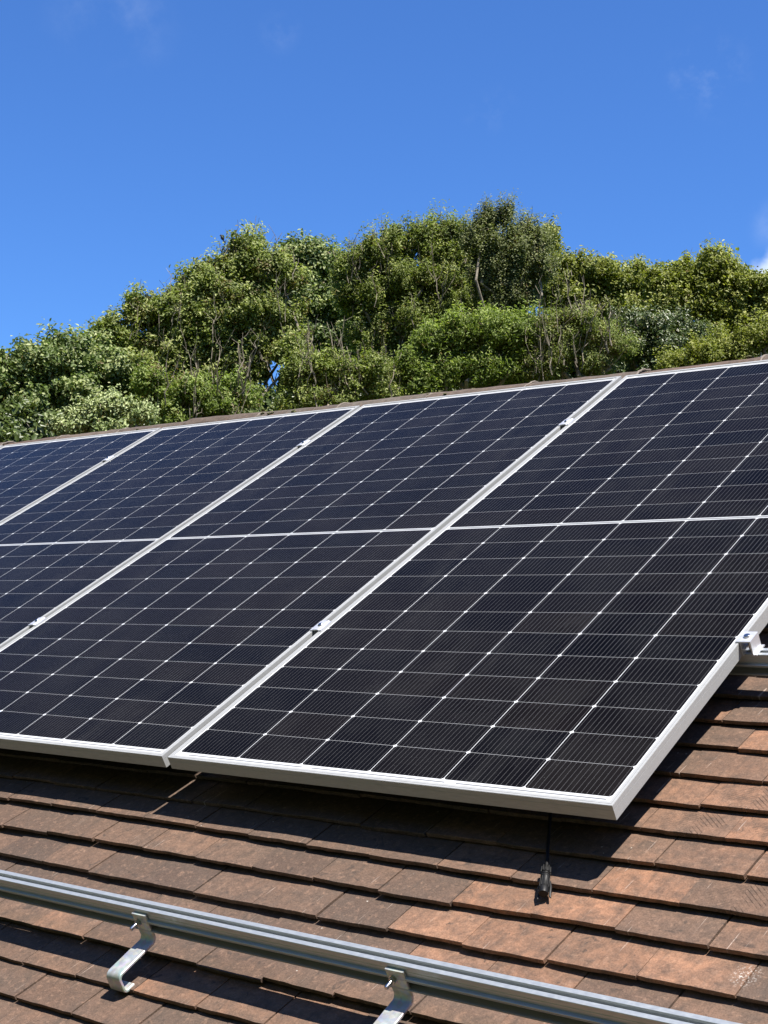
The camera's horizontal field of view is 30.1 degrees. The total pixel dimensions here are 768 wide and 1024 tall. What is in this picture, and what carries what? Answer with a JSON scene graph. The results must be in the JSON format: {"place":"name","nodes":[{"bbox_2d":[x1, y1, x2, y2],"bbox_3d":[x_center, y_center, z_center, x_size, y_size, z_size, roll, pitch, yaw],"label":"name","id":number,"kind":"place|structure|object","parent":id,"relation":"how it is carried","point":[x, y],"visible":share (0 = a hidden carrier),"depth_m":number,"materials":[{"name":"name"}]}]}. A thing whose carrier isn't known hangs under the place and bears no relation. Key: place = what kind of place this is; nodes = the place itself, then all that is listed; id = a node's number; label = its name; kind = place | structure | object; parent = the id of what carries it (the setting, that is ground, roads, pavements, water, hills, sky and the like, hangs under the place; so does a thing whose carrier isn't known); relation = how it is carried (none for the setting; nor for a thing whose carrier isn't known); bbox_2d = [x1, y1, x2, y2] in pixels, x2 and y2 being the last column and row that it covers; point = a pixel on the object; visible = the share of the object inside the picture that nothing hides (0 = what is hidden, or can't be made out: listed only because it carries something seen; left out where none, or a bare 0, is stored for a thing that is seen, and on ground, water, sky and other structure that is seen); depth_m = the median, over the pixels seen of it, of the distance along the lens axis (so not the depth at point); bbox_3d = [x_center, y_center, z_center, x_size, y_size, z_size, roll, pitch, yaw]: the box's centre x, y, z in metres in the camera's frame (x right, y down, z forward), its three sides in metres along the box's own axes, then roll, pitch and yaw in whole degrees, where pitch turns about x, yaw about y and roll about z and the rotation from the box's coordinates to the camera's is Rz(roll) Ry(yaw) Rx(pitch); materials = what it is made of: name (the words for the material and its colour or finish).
{"place":"outdoors","nodes":[
{"label":"outdoors","id":0,"kind":"place"},
{"bbox_2d":[0,0,767,396],"label":"sky","id":1,"kind":"structure","parent":0,"point":[134,134],"materials":[{"name":"blue"}]},
{"label":"ground","id":2,"kind":"structure","parent":0,"visible":0},
{"bbox_2d":[0,318,137,430],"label":"sycamore tree","id":3,"kind":"object","parent":2,"relation":"on","point":[57,370],"visible":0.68,"depth_m":17.00,"materials":[{"name":"green plant"}]},
{"bbox_2d":[44,382,160,436],"bbox_3d":[-2.613,2.579,12.538,0.983,7.534,0.567,4,-6,-26],"label":"elder bush","id":4,"kind":"object","parent":2,"relation":"on","point":[109,410],"visible":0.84,"depth_m":12.77,"materials":[{"name":"green plant"}]},
{"bbox_2d":[129,329,265,426],"bbox_3d":[-1.946,2.301,13.814,1.364,8.353,0.784,2,-5,-4],"label":"hazel bush","id":5,"kind":"object","parent":2,"relation":"on","point":[185,398],"visible":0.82,"depth_m":14.07,"materials":[{"name":"green plant"}]},
{"bbox_2d":[85,219,317,421],"bbox_3d":[-2.474,1.456,18.689,3.202,10.889,1.445,2,-5,-6],"label":"sycamore tree","id":6,"kind":"object","parent":2,"relation":"on","point":[241,283],"visible":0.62,"depth_m":18.86,"materials":[{"name":"green plant"}]},
{"bbox_2d":[0,365,624,442],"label":"undergrowth","id":7,"kind":"object","parent":2,"relation":"on","point":[12,428],"depth_m":16.25,"materials":[{"name":"green plant"}]},
{"bbox_2d":[270,228,370,391],"bbox_3d":[-1.022,1.411,21.889,1.876,11.642,1.408,3,-5,-12],"label":"rounded maple tree","id":8,"kind":"object","parent":2,"relation":"on","point":[317,254],"visible":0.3,"depth_m":22.05,"materials":[{"name":"green plant"}]},
{"bbox_2d":[266,314,407,410],"bbox_3d":[-0.576,2.215,14.435,1.464,8.714,0.690,1,-5,3],"label":"dogwood bush","id":9,"kind":"object","parent":2,"relation":"on","point":[368,374],"visible":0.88,"depth_m":14.65,"materials":[{"name":"green plant"}]},
{"bbox_2d":[0,354,767,1023],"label":"brick house","id":10,"kind":"structure","parent":2,"relation":"on","point":[658,892],"depth_m":2.64,"materials":[{"name":"ceramic"}]},
{"bbox_2d":[107,912,155,992],"bbox_3d":[-0.472,0.817,2.650,0.038,0.098,0.108,-3,24,40],"label":"roof hook","id":11,"kind":"object","parent":10,"relation":"attached to","point":[130,958],"visible":1,"depth_m":2.65,"materials":[{"name":"metal"}]},
{"bbox_2d":[0,870,740,1023],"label":"mounting rail","id":12,"kind":"object","parent":11,"relation":"attached to","point":[528,998],"visible":1,"depth_m":2.35,"materials":[{"name":"metal"}]},
{"bbox_2d":[374,967,413,1023],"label":"roof hook","id":13,"kind":"object","parent":10,"relation":"attached to","point":[397,1008],"visible":1,"depth_m":2.27,"materials":[{"name":"metal"}]},
{"bbox_2d":[537,812,551,899],"bbox_3d":[0.302,0.544,2.642,0.026,0.278,0.380,1,-5,7],"label":"cable connector","id":14,"kind":"object","parent":10,"relation":"on","point":[544,889],"visible":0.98,"depth_m":2.48,"materials":[{"name":"black plastic"}]},
{"bbox_2d":[728,648,767,675],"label":"mounting rail","id":15,"kind":"object","parent":10,"relation":"attached to","point":[748,663],"depth_m":2.84,"materials":[{"name":"metal"}]},
{"bbox_2d":[0,428,160,522],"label":"solar panel","id":16,"kind":"object","parent":15,"relation":"attached to","point":[31,473],"visible":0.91,"depth_m":6.24,"materials":[{"name":"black glass"}]},
{"bbox_2d":[102,456,114,461],"bbox_3d":[-1.155,-0.214,6.017,0.037,0.039,0.046,-3,24,40],"label":"clamp","id":17,"kind":"object","parent":16,"relation":"attached to","point":[108,458],"visible":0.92,"depth_m":6.01,"materials":[{"name":"metal"}]},
{"bbox_2d":[0,406,359,648],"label":"solar panel","id":18,"kind":"object","parent":15,"relation":"attached to","point":[61,547],"visible":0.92,"depth_m":5.25,"materials":[{"name":"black glass"}]},
{"bbox_2d":[296,440,310,447],"bbox_3d":[-0.291,-0.241,5.252,0.037,0.039,0.046,-3,24,40],"label":"clamp","id":19,"kind":"object","parent":18,"relation":"attached to","point":[303,443],"visible":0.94,"depth_m":5.24,"materials":[{"name":"metal"}]},
{"bbox_2d":[0,376,621,766],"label":"solar panel","id":20,"kind":"object","parent":15,"relation":"attached to","point":[159,653],"visible":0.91,"depth_m":4.13,"materials":[{"name":"black glass"}]},
{"bbox_2d":[28,617,46,626],"bbox_3d":[-1.042,0.342,4.320,0.037,0.039,0.046,-3,24,40],"label":"clamp","id":21,"kind":"object","parent":20,"relation":"attached to","point":[37,621],"visible":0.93,"depth_m":4.31,"materials":[{"name":"metal"}]},
{"bbox_2d":[558,418,574,428],"bbox_3d":[0.577,-0.271,4.491,0.037,0.039,0.046,-3,24,40],"label":"clamp","id":22,"kind":"object","parent":20,"relation":"attached to","point":[564,423],"visible":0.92,"depth_m":4.48,"materials":[{"name":"metal"}]},
{"bbox_2d":[167,360,767,819],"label":"solar panel","id":23,"kind":"object","parent":15,"relation":"attached to","point":[565,618],"visible":1,"depth_m":3.21,"materials":[{"name":"glass"}]},
{"bbox_2d":[310,620,331,633],"bbox_3d":[-0.154,0.296,3.585,0.037,0.039,0.046,-3,24,40],"label":"clamp","id":24,"kind":"object","parent":23,"relation":"attached to","point":[320,625],"visible":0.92,"depth_m":3.58,"materials":[{"name":"metal"}]},
{"bbox_2d":[735,631,764,655],"bbox_3d":[0.726,0.259,2.836,0.038,0.038,0.042,-3,24,40],"label":"end clamp","id":25,"kind":"object","parent":23,"relation":"attached to","point":[747,641],"visible":1,"depth_m":2.83,"materials":[{"name":"metal"}]},
{"bbox_2d":[325,198,491,389],"bbox_3d":[0.298,1.310,19.416,2.492,11.468,1.332,0,-6,20],"label":"willow tree","id":26,"kind":"object","parent":2,"relation":"on","point":[389,263],"visible":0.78,"depth_m":19.64,"materials":[{"name":"green plant"}]},
{"bbox_2d":[269,276,636,400],"bbox_3d":[-0.268,1.535,23.138,10.542,11.663,1.812,2,-5,-2],"label":"holly tree","id":27,"kind":"object","parent":2,"relation":"on","point":[572,375],"depth_m":23.34,"materials":[{"name":"green plant"}]},
{"bbox_2d":[386,292,553,395],"bbox_3d":[0.777,2.125,14.588,1.933,8.996,0.811,1,-5,1],"label":"ash sapling","id":28,"kind":"object","parent":2,"relation":"on","point":[495,335],"visible":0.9,"depth_m":14.82,"materials":[{"name":"green plant"}]},
{"bbox_2d":[456,188,564,361],"bbox_3d":[1.524,1.320,18.448,1.441,11.341,0.843,0,-5,19],"label":"birch tree","id":29,"kind":"object","parent":2,"relation":"on","point":[511,266],"visible":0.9,"depth_m":18.74,"materials":[{"name":"green plant"}]},
{"bbox_2d":[519,260,644,381],"bbox_3d":[1.882,2.003,14.322,1.146,9.250,1.078,-3,-7,40],"label":"hawthorn bush","id":30,"kind":"object","parent":2,"relation":"on","point":[563,331],"visible":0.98,"depth_m":14.57,"materials":[{"name":"green plant"}]},
{"bbox_2d":[534,211,667,376],"bbox_3d":[3.060,1.349,21.232,2.353,11.874,1.032,1,-5,9],"label":"lime tree","id":31,"kind":"object","parent":2,"relation":"on","point":[613,281],"visible":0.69,"depth_m":21.42,"materials":[{"name":"green plant"}]},
{"bbox_2d":[604,301,727,371],"bbox_3d":[3.033,2.169,15.558,1.113,9.207,1.471,-39,-41,82],"label":"laurel bush","id":32,"kind":"object","parent":2,"relation":"on","point":[666,327],"visible":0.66,"depth_m":15.70,"materials":[{"name":"green plant"}]},
{"bbox_2d":[623,232,767,365],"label":"oak tree","id":33,"kind":"object","parent":2,"relation":"on","point":[720,285],"visible":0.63,"depth_m":17.64,"materials":[{"name":"green plant"}]},
{"bbox_2d":[652,304,767,369],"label":"privet bush","id":34,"kind":"object","parent":2,"relation":"on","point":[745,341],"visible":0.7,"depth_m":13.72,"materials":[{"name":"green plant"}]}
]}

